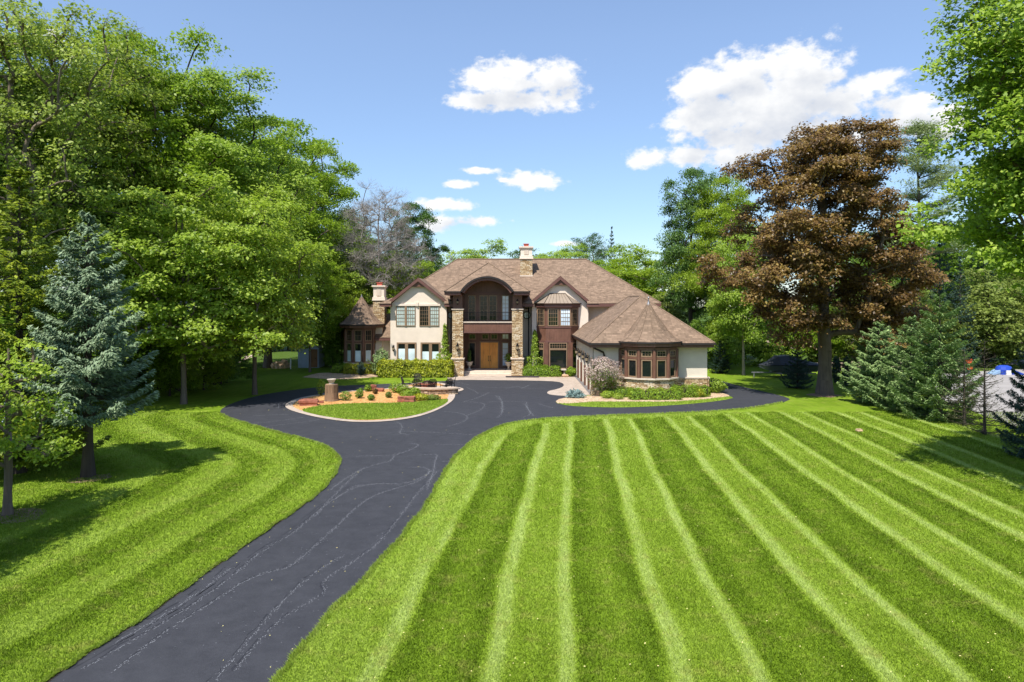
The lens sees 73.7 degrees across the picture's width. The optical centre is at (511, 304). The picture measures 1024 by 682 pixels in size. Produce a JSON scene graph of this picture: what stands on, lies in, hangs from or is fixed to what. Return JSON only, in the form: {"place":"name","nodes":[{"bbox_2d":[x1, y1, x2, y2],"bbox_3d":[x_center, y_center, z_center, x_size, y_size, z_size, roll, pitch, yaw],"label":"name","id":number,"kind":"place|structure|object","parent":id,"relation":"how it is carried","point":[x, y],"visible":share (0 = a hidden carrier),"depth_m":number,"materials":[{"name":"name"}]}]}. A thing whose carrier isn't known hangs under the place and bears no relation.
{"place":"outdoors","nodes":[
{"label":"outdoors","id":0,"kind":"place"},
{"bbox_2d":[305,399,447,419],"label":"island lawn","id":1,"kind":"structure","parent":0,"point":[350,412],"depth_m":36.91,"materials":[{"name":"plant"}]},
{"bbox_2d":[49,378,789,681],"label":"driveway","id":2,"kind":"structure","parent":0,"point":[202,645],"depth_m":16.94,"materials":[{"name":"asphalt"}]},
{"bbox_2d":[72,472,434,680],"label":"crack seal","id":3,"kind":"object","parent":2,"relation":"on","point":[237,663],"visible":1,"depth_m":13.25,"materials":[{"name":"asphalt"}]},
{"bbox_2d":[83,382,552,681],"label":"crack grit","id":4,"kind":"object","parent":2,"relation":"on","point":[306,552],"visible":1,"depth_m":15.26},
{"bbox_2d":[285,382,454,421],"bbox_3d":[-8.454,5.770,42.421,9.745,0.001,17.427,0,0,0],"label":"island border","id":5,"kind":"object","parent":2,"relation":"on","point":[290,406],"visible":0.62,"depth_m":36.64,"materials":[{"name":"concrete"}]},
{"bbox_2d":[293,383,448,419],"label":"island mulch","id":6,"kind":"object","parent":5,"relation":"on","point":[380,397],"visible":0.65,"depth_m":42.09,"materials":[{"name":"orange soil"}]},
{"bbox_2d":[324,383,338,401],"bbox_3d":[-10.863,5.264,41.137,0.889,1.000,0.877,0,0,0],"label":"pedestal","id":7,"kind":"object","parent":6,"relation":"on","point":[331,393],"visible":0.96,"depth_m":40.81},
{"bbox_2d":[403,385,458,394],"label":"seat wall","id":8,"kind":"structure","parent":6,"relation":"on","point":[438,390],"depth_m":43.97,"materials":[{"name":"stone"}]},
{"bbox_2d":[0,307,1023,681],"bbox_3d":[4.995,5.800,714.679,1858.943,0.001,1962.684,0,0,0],"label":"lawn","id":9,"kind":"structure","parent":0,"point":[294,377],"depth_m":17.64,"materials":[{"name":"plant"}]},
{"bbox_2d":[0,508,45,523],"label":"bare earth","id":10,"kind":"structure","parent":9,"relation":"on","point":[28,512],"depth_m":18.79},
{"bbox_2d":[0,333,85,515],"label":"leafy sapling","id":11,"kind":"object","parent":10,"relation":"on","point":[10,443],"visible":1,"depth_m":18.77,"materials":[{"name":"green plant"}]},
{"bbox_2d":[0,267,96,395],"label":"understory bush","id":12,"kind":"object","parent":9,"relation":"on","point":[3,319],"visible":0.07,"depth_m":34.31,"materials":[{"name":"green plant"}]},
{"bbox_2d":[0,167,111,473],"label":"golden conifer","id":13,"kind":"object","parent":9,"relation":"on","point":[19,287],"visible":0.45,"depth_m":23.31,"materials":[{"name":"green plant"}]},
{"bbox_2d":[0,23,125,305],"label":"broadleaf tree","id":14,"kind":"object","parent":9,"relation":"on","point":[102,220],"visible":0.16,"depth_m":41.17,"materials":[{"name":"green plant"}]},
{"bbox_2d":[0,0,139,343],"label":"broadleaf tree","id":15,"kind":"object","parent":9,"relation":"on","point":[11,121],"visible":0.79,"depth_m":35.60,"materials":[{"name":"green plant"}]},
{"bbox_2d":[67,474,111,482],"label":"bare earth","id":16,"kind":"structure","parent":9,"relation":"on","point":[79,481],"depth_m":22.80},
{"bbox_2d":[11,210,159,477],"bbox_3d":[-14.314,1.292,23.094,4.538,9.015,4.627,0,0,-34],"label":"blue spruce","id":17,"kind":"object","parent":16,"relation":"on","point":[109,324],"visible":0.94,"depth_m":22.66,"materials":[{"name":"green plant"}]},
{"bbox_2d":[0,8,210,393],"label":"broadleaf tree","id":18,"kind":"object","parent":9,"relation":"on","point":[121,179],"visible":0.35,"depth_m":42.94,"materials":[{"name":"green plant"}]},
{"bbox_2d":[81,301,174,391],"bbox_3d":[-25.981,2.689,45.285,6.322,6.451,6.758,0,0,-44],"label":"understory bush","id":19,"kind":"object","parent":9,"relation":"on","point":[141,350],"visible":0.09,"depth_m":45.01,"materials":[{"name":"green plant"}]},
{"bbox_2d":[45,17,288,385],"bbox_3d":[-27.256,-7.366,49.118,19.693,26.375,15.914,0,0,14],"label":"broadleaf tree","id":20,"kind":"object","parent":9,"relation":"on","point":[174,145],"visible":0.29,"depth_m":46.42,"materials":[{"name":"green plant"}]},
{"bbox_2d":[144,338,207,396],"bbox_3d":[-21.602,3.851,43.552,3.960,4.041,4.233,0,0,-4],"label":"understory bush","id":21,"kind":"object","parent":9,"relation":"on","point":[166,379],"visible":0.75,"depth_m":42.95,"materials":[{"name":"green plant"}]},
{"bbox_2d":[63,166,297,404],"bbox_3d":[-19.036,-1.117,39.753,12.306,13.840,10.403,0,0,-29],"label":"broadleaf tree","id":22,"kind":"object","parent":9,"relation":"on","point":[191,244],"visible":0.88,"depth_m":38.28,"materials":[{"name":"green plant"}]},
{"bbox_2d":[179,342,236,389],"bbox_3d":[-20.954,4.135,46.684,3.617,3.452,3.383,0,0,23],"label":"understory bush","id":23,"kind":"object","parent":9,"relation":"on","point":[210,367],"visible":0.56,"depth_m":46.43,"materials":[{"name":"green plant"}]},
{"bbox_2d":[98,62,340,384],"bbox_3d":[-21.614,-5.932,49.896,16.886,23.494,14.597,0,0,-40],"label":"broadleaf tree","id":24,"kind":"object","parent":9,"relation":"on","point":[221,147],"visible":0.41,"depth_m":48.62,"materials":[{"name":"green plant"}]},
{"bbox_2d":[198,325,260,383],"bbox_3d":[-21.220,3.657,50.776,4.655,4.444,4.355,0,0,-14],"label":"understory bush","id":25,"kind":"object","parent":9,"relation":"on","point":[245,364],"visible":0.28,"depth_m":50.92,"materials":[{"name":"green plant"}]},
{"bbox_2d":[179,182,340,394],"bbox_3d":[-16.407,-1.260,44.351,9.480,14.126,11.214,0,0,-25],"label":"broadleaf tree","id":26,"kind":"object","parent":9,"relation":"on","point":[284,323],"visible":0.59,"depth_m":42.76,"materials":[{"name":"green plant"}]},
{"bbox_2d":[229,113,356,367],"bbox_3d":[-22.495,-6.096,63.124,17.122,23.822,14.801,0,0,-9],"label":"broadleaf tree","id":27,"kind":"object","parent":9,"relation":"on","point":[313,224],"visible":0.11,"depth_m":62.94,"materials":[{"name":"green plant"}]},
{"bbox_2d":[270,246,350,371],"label":"broadleaf tree","id":28,"kind":"object","parent":9,"relation":"on","point":[327,315],"visible":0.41,"depth_m":58.94,"materials":[{"name":"green plant"}]},
{"bbox_2d":[298,341,325,367],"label":"garden shed","id":29,"kind":"structure","parent":9,"relation":"on","point":[303,359],"depth_m":63.00,"materials":[{"name":"paint"}]},
{"bbox_2d":[274,141,375,313],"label":"broadleaf tree","id":30,"kind":"object","parent":9,"relation":"on","point":[343,192],"visible":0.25,"depth_m":72.62,"materials":[{"name":"green plant"}]},
{"bbox_2d":[319,319,343,366],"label":"understory bush","id":31,"kind":"object","parent":9,"relation":"on","point":[328,351],"visible":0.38,"depth_m":61.70,"materials":[{"name":"green plant"}]},
{"bbox_2d":[303,274,367,362],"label":"broadleaf tree","id":32,"kind":"object","parent":9,"relation":"on","point":[347,298],"visible":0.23,"depth_m":63.00,"materials":[{"name":"green plant"}]},
{"bbox_2d":[304,373,377,378],"bbox_3d":[-13.723,5.790,56.047,6.668,0.001,5.684,0,0,-15],"label":"front bed","id":33,"kind":"object","parent":9,"relation":"on","point":[334,376],"visible":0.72,"depth_m":55.28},
{"bbox_2d":[341,362,375,373],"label":"hedge","id":34,"kind":"object","parent":33,"relation":"on","point":[348,368],"visible":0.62,"depth_m":57.20,"materials":[{"name":"green plant"}]},
{"bbox_2d":[367,348,393,373],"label":"shrub","id":35,"kind":"object","parent":33,"relation":"on","point":[380,355],"visible":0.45,"depth_m":56.11,"materials":[{"name":"green plant"}]},
{"bbox_2d":[317,236,393,315],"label":"broadleaf tree","id":36,"kind":"object","parent":9,"relation":"on","point":[354,278],"visible":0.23,"depth_m":65.94,"materials":[{"name":"green plant"}]},
{"bbox_2d":[328,179,436,313],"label":"dead tree","id":37,"kind":"object","parent":9,"relation":"on","point":[383,237],"visible":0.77,"depth_m":65.85,"materials":[{"name":"plant"}]},
{"bbox_2d":[355,249,437,313],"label":"broadleaf tree","id":38,"kind":"object","parent":9,"relation":"on","point":[423,264],"visible":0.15,"depth_m":66.28,"materials":[{"name":"green plant"}]},
{"bbox_2d":[371,201,450,295],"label":"broadleaf tree","id":39,"kind":"object","parent":9,"relation":"on","point":[419,217],"visible":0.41,"depth_m":75.17,"materials":[{"name":"green plant"}]},
{"bbox_2d":[376,358,454,377],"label":"golden hedge","id":40,"kind":"object","parent":9,"relation":"on","point":[425,368],"visible":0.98,"depth_m":54.40,"materials":[{"name":"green plant"}]},
{"bbox_2d":[435,323,451,360],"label":"climbing shrub","id":41,"kind":"object","parent":9,"relation":"on","point":[444,352],"visible":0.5,"depth_m":56.21,"materials":[{"name":"green plant"}]},
{"bbox_2d":[437,237,507,262],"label":"broadleaf tree","id":42,"kind":"object","parent":9,"relation":"on","point":[474,252],"visible":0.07,"depth_m":91.23,"materials":[{"name":"green plant"}]},
{"bbox_2d":[449,376,589,395],"bbox_3d":[-0.150,5.788,50.358,10.400,0.001,13.683,0,0,0],"label":"paver apron","id":43,"kind":"object","parent":9,"relation":"on","point":[569,383],"visible":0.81,"depth_m":53.04,"materials":[{"name":"stone"}]},
{"bbox_2d":[523,329,544,374],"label":"climbing shrub","id":44,"kind":"object","parent":43,"relation":"on","point":[534,348],"visible":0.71,"depth_m":56.32,"materials":[{"name":"green plant"}]},
{"label":"patio bed","id":45,"kind":"structure","parent":43,"relation":"on","visible":0},
{"bbox_2d":[522,364,562,376],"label":"hedge","id":46,"kind":"object","parent":45,"relation":"on","point":[544,371],"visible":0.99,"depth_m":55.01,"materials":[{"name":"green plant"}]},
{"bbox_2d":[338,244,715,394],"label":"house","id":47,"kind":"structure","parent":9,"relation":"on","point":[580,314],"depth_m":56.87,"materials":[{"name":"paint"}]},
{"bbox_2d":[396,306,404,325],"bbox_3d":[-9.275,0.920,56.980,0.810,1.680,0.080,0,0,0],"label":"window","id":48,"kind":"structure","parent":47,"relation":"in","point":[400,310],"depth_m":56.99,"materials":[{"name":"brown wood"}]},
{"bbox_2d":[407,306,414,325],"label":"window","id":49,"kind":"structure","parent":47,"relation":"in","point":[410,309],"depth_m":56.99,"materials":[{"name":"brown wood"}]},
{"bbox_2d":[406,342,415,359],"bbox_3d":[-8.390,4.085,56.980,0.820,1.930,0.080,0,0,0],"label":"window","id":50,"kind":"structure","parent":47,"relation":"in","point":[410,346],"depth_m":56.99,"materials":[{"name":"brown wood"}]},
{"bbox_2d":[419,306,427,325],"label":"window","id":51,"kind":"structure","parent":47,"relation":"in","point":[423,310],"depth_m":56.99,"materials":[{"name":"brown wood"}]},
{"bbox_2d":[421,342,429,360],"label":"window","id":52,"kind":"structure","parent":47,"relation":"in","point":[425,346],"depth_m":56.99,"materials":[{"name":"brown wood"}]},
{"bbox_2d":[430,306,438,325],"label":"window","id":53,"kind":"structure","parent":47,"relation":"in","point":[434,310],"depth_m":56.99,"materials":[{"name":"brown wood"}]},
{"bbox_2d":[468,295,475,319],"bbox_3d":[-3.340,0.240,56.880,0.640,2.120,0.080,0,0,0],"label":"window","id":54,"kind":"structure","parent":47,"relation":"in","point":[471,298],"depth_m":56.90,"materials":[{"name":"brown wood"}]},
{"bbox_2d":[479,295,487,319],"bbox_3d":[-2.360,0.260,56.880,0.720,2.160,0.080,0,0,0],"label":"window","id":55,"kind":"structure","parent":47,"relation":"in","point":[483,299],"depth_m":56.90,"materials":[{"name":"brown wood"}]},
{"bbox_2d":[481,343,488,367],"bbox_3d":[-2.333,4.340,58.926,0.735,2.200,0.149,0,0,0],"label":"door","id":56,"kind":"structure","parent":47,"relation":"in","point":[484,346],"depth_m":58.92,"materials":[{"name":"brown wood"}]},
{"bbox_2d":[489,295,496,319],"bbox_3d":[-1.590,0.260,56.880,0.720,2.160,0.080,0,0,0],"label":"window","id":57,"kind":"structure","parent":47,"relation":"in","point":[492,298],"depth_m":56.90,"materials":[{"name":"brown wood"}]},
{"bbox_2d":[489,343,497,367],"bbox_3d":[-1.587,4.340,58.957,0.735,2.200,0.085,0,0,0],"label":"door","id":58,"kind":"structure","parent":47,"relation":"in","point":[493,347],"depth_m":58.93,"materials":[{"name":"brown wood"}]},
{"bbox_2d":[502,295,508,319],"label":"window","id":59,"kind":"structure","parent":47,"relation":"in","point":[505,298],"depth_m":56.90,"materials":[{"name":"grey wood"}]},
{"bbox_2d":[548,309,557,325],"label":"window","id":60,"kind":"structure","parent":47,"relation":"in","point":[552,313],"depth_m":56.14,"materials":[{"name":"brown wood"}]},
{"bbox_2d":[549,349,566,368],"bbox_3d":[3.800,4.440,56.130,1.480,1.620,0.080,0,0,0],"label":"window","id":61,"kind":"structure","parent":47,"relation":"in","point":[558,357],"depth_m":56.14,"materials":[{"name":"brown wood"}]},
{"bbox_2d":[560,309,570,325],"bbox_3d":[4.380,1.015,56.130,0.880,1.450,0.080,0,0,0],"label":"window","id":62,"kind":"structure","parent":47,"relation":"in","point":[565,314],"depth_m":56.14,"materials":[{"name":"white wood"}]},
{"bbox_2d":[628,359,636,376],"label":"window","id":63,"kind":"structure","parent":47,"relation":"in","point":[632,363],"depth_m":43.37,"materials":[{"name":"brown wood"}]},
{"bbox_2d":[641,360,651,377],"bbox_3d":[8.460,4.006,42.883,0.662,1.129,0.080,0,0,15],"label":"window","id":64,"kind":"structure","parent":47,"relation":"in","point":[646,365],"depth_m":42.89,"materials":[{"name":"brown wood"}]},
{"bbox_2d":[656,360,665,377],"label":"window","id":65,"kind":"structure","parent":47,"relation":"in","point":[660,364],"depth_m":42.87,"materials":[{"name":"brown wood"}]},
{"bbox_2d":[533,243,593,258],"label":"broadleaf tree","id":66,"kind":"object","parent":9,"relation":"on","point":[565,253],"visible":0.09,"depth_m":94.87,"materials":[{"name":"green plant"}]},
{"bbox_2d":[570,232,613,267],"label":"broadleaf tree","id":67,"kind":"object","parent":9,"relation":"on","point":[600,256],"visible":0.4,"depth_m":99.72,"materials":[{"name":"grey plant"}]},
{"bbox_2d":[591,248,659,290],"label":"broadleaf tree","id":68,"kind":"object","parent":9,"relation":"on","point":[599,262],"visible":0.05,"depth_m":89.88,"materials":[{"name":"green plant"}]},
{"bbox_2d":[556,392,728,402],"bbox_3d":[8.284,5.790,42.704,12.172,0.001,4.218,0,0,-16],"label":"garden bed border","id":69,"kind":"object","parent":9,"relation":"on","point":[593,398],"visible":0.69,"depth_m":41.83,"materials":[{"name":"stone"}]},
{"bbox_2d":[583,355,624,392],"bbox_3d":[5.867,4.514,43.421,2.689,2.585,2.471,0,0,37],"label":"lilac bush","id":70,"kind":"object","parent":69,"relation":"on","point":[603,378],"visible":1,"depth_m":42.98,"materials":[{"name":"pink plant"}]},
{"bbox_2d":[627,386,682,399],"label":"hedge","id":71,"kind":"object","parent":69,"relation":"on","point":[657,393],"visible":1,"depth_m":41.69,"materials":[{"name":"green plant"}]},
{"bbox_2d":[671,383,711,397],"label":"hedge","id":72,"kind":"object","parent":69,"relation":"on","point":[691,391],"visible":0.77,"depth_m":42.85,"materials":[{"name":"green plant"}]},
{"bbox_2d":[709,378,727,392],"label":"leafy perennial","id":73,"kind":"object","parent":69,"relation":"on","point":[720,384],"visible":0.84,"depth_m":44.83,"materials":[{"name":"green plant"}]},
{"bbox_2d":[559,397,730,406],"bbox_3d":[8.553,5.784,40.459,11.528,0.001,2.627,0,0,-14],"label":"grass strip","id":74,"kind":"object","parent":9,"relation":"on","point":[665,404],"depth_m":40.09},
{"bbox_2d":[604,242,686,311],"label":"broadleaf tree","id":75,"kind":"object","parent":9,"relation":"on","point":[639,283],"visible":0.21,"depth_m":76.05,"materials":[{"name":"green plant"}]},
{"bbox_2d":[651,288,705,331],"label":"broadleaf tree","id":76,"kind":"object","parent":9,"relation":"on","point":[678,312],"visible":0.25,"depth_m":70.43,"materials":[{"name":"green plant"}]},
{"bbox_2d":[643,166,729,326],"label":"broadleaf tree","id":77,"kind":"object","parent":9,"relation":"on","point":[677,241],"visible":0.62,"depth_m":65.04,"materials":[{"name":"green plant"}]},
{"bbox_2d":[707,340,731,373],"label":"lawn spruce","id":78,"kind":"object","parent":9,"relation":"on","point":[718,369],"visible":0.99,"depth_m":57.85,"materials":[{"name":"green plant"}]},
{"bbox_2d":[669,172,779,368],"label":"broadleaf tree","id":79,"kind":"object","parent":9,"relation":"on","point":[721,212],"visible":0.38,"depth_m":61.72,"materials":[{"name":"green plant"}]},
{"bbox_2d":[703,314,748,368],"bbox_3d":[19.346,3.220,62.783,5.044,5.350,4.719,0,0,-25],"label":"understory bush","id":80,"kind":"object","parent":9,"relation":"on","point":[730,352],"visible":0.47,"depth_m":61.58,"materials":[{"name":"green plant"}]},
{"bbox_2d":[704,222,794,374],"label":"broadleaf tree","id":81,"kind":"object","parent":9,"relation":"on","point":[746,329],"visible":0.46,"depth_m":55.23,"materials":[{"name":"green plant"}]},
{"bbox_2d":[731,311,809,365],"bbox_3d":[24.602,2.977,65.644,7.358,5.854,6.884,0,0,32],"label":"understory bush","id":82,"kind":"object","parent":9,"relation":"on","point":[764,351],"visible":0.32,"depth_m":64.60,"materials":[{"name":"green plant"}]},
{"bbox_2d":[751,355,817,377],"bbox_3d":[21.675,4.900,54.588,5.050,1.800,2.160,0,0,0],"label":"covered boat","id":83,"kind":"object","parent":9,"relation":"on","point":[775,364],"visible":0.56,"depth_m":53.95,"materials":[{"name":"fabric"}]},
{"bbox_2d":[779,348,814,388],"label":"lawn spruce","id":84,"kind":"object","parent":9,"relation":"on","point":[793,376],"visible":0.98,"depth_m":47.38,"materials":[{"name":"green plant"}]},
{"bbox_2d":[775,308,849,361],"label":"understory bush","id":85,"kind":"object","parent":9,"relation":"on","point":[832,343],"visible":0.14,"depth_m":65.93,"materials":[{"name":"green plant"}]},
{"bbox_2d":[806,393,841,396],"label":"bare earth","id":86,"kind":"structure","parent":9,"relation":"on","point":[819,395],"depth_m":43.71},
{"bbox_2d":[692,115,954,394],"bbox_3d":[20.392,-3.091,44.490,14.371,17.809,14.196,0,0,39],"label":"purple maple","id":87,"kind":"object","parent":86,"relation":"on","point":[820,250],"visible":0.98,"depth_m":42.24,"materials":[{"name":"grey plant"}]},
{"bbox_2d":[832,356,840,382],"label":"arborvitae","id":88,"kind":"object","parent":9,"relation":"on","point":[836,366],"visible":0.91,"depth_m":50.72,"materials":[{"name":"green plant"}]},
{"bbox_2d":[805,299,895,361],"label":"understory bush","id":89,"kind":"object","parent":9,"relation":"on","point":[848,346],"visible":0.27,"depth_m":65.27,"materials":[{"name":"green plant"}]},
{"bbox_2d":[848,308,897,381],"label":"lawn spruce","id":90,"kind":"object","parent":9,"relation":"on","point":[860,347],"visible":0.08,"depth_m":49.70,"materials":[{"name":"green plant"}]},
{"bbox_2d":[837,321,917,406],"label":"lawn spruce","id":91,"kind":"object","parent":9,"relation":"on","point":[863,381],"visible":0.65,"depth_m":39.65,"materials":[{"name":"green plant"}]},
{"bbox_2d":[868,315,950,413],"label":"lawn spruce","id":92,"kind":"object","parent":9,"relation":"on","point":[890,397],"visible":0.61,"depth_m":37.03,"materials":[{"name":"green plant"}]},
{"bbox_2d":[862,118,980,302],"bbox_3d":[39.179,-5.860,65.298,12.218,23.348,11.015,0,0,0],"label":"white pine","id":93,"kind":"object","parent":9,"relation":"on","point":[915,160],"visible":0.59,"depth_m":63.96,"materials":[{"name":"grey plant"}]},
{"bbox_2d":[899,289,972,369],"bbox_3d":[36.863,2.267,59.886,5.744,7.326,6.140,0,0,30],"label":"understory bush","id":94,"kind":"object","parent":9,"relation":"on","point":[955,326],"visible":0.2,"depth_m":58.56,"materials":[{"name":"green plant"}]},
{"bbox_2d":[890,291,983,422],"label":"lawn spruce","id":95,"kind":"object","parent":9,"relation":"on","point":[936,339],"visible":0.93,"depth_m":34.47,"materials":[{"name":"green plant"}]},
{"bbox_2d":[925,240,961,363],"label":"dark spruce","id":96,"kind":"object","parent":9,"relation":"on","point":[947,266],"visible":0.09,"depth_m":65.62,"materials":[{"name":"green plant"}]},
{"bbox_2d":[889,0,1023,300],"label":"bright maple","id":97,"kind":"object","parent":9,"relation":"on","point":[996,195],"visible":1,"depth_m":20.47,"materials":[{"name":"green plant"}]},
{"bbox_2d":[903,225,1016,304],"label":"broadleaf tree","id":98,"kind":"object","parent":9,"relation":"on","point":[964,260],"visible":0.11,"depth_m":107.32,"materials":[{"name":"green plant"}]},
{"bbox_2d":[941,257,983,371],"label":"dark spruce","id":99,"kind":"object","parent":9,"relation":"on","point":[960,302],"visible":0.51,"depth_m":57.76,"materials":[{"name":"green plant"}]},
{"bbox_2d":[937,348,993,426],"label":"lawn spruce","id":100,"kind":"object","parent":9,"relation":"on","point":[964,401],"visible":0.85,"depth_m":32.82,"materials":[{"name":"green plant"}]},
{"bbox_2d":[928,268,1023,366],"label":"broadleaf tree","id":101,"kind":"object","parent":9,"relation":"on","point":[988,326],"visible":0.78,"depth_m":62.74,"materials":[{"name":"green plant"}]},
{"bbox_2d":[933,369,1023,425],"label":"gravel lot","id":102,"kind":"structure","parent":9,"relation":"on","point":[1005,384],"depth_m":46.25,"materials":[{"name":"gravel"}]},
{"bbox_2d":[987,365,1022,374],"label":"car","id":103,"kind":"object","parent":102,"relation":"on","point":[999,369],"visible":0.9,"depth_m":56.71,"materials":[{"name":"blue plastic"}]},
{"bbox_2d":[962,250,999,359],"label":"dark spruce","id":104,"kind":"object","parent":9,"relation":"on","point":[983,265],"visible":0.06,"depth_m":71.91,"materials":[{"name":"green plant"}]},
{"bbox_2d":[952,340,1012,435],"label":"lawn spruce","id":105,"kind":"object","parent":9,"relation":"on","point":[984,417],"visible":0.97,"depth_m":30.52,"materials":[{"name":"green plant"}]},
{"bbox_2d":[965,227,1023,306],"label":"broadleaf tree","id":106,"kind":"object","parent":9,"relation":"on","point":[994,273],"visible":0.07,"depth_m":84.61,"materials":[{"name":"green plant"}]},
{"bbox_2d":[980,256,1023,360],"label":"broadleaf tree","id":107,"kind":"object","parent":9,"relation":"on","point":[1021,278],"visible":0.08,"depth_m":68.21,"materials":[{"name":"green plant"}]},
{"bbox_2d":[991,348,1023,458],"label":"lawn spruce","id":108,"kind":"object","parent":9,"relation":"on","point":[1010,435],"visible":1,"depth_m":26.23,"materials":[{"name":"green plant"}]},
{"bbox_2d":[0,0,1023,307],"label":"sky","id":109,"kind":"structure","parent":0,"point":[540,124],"materials":[{"name":"blue"}]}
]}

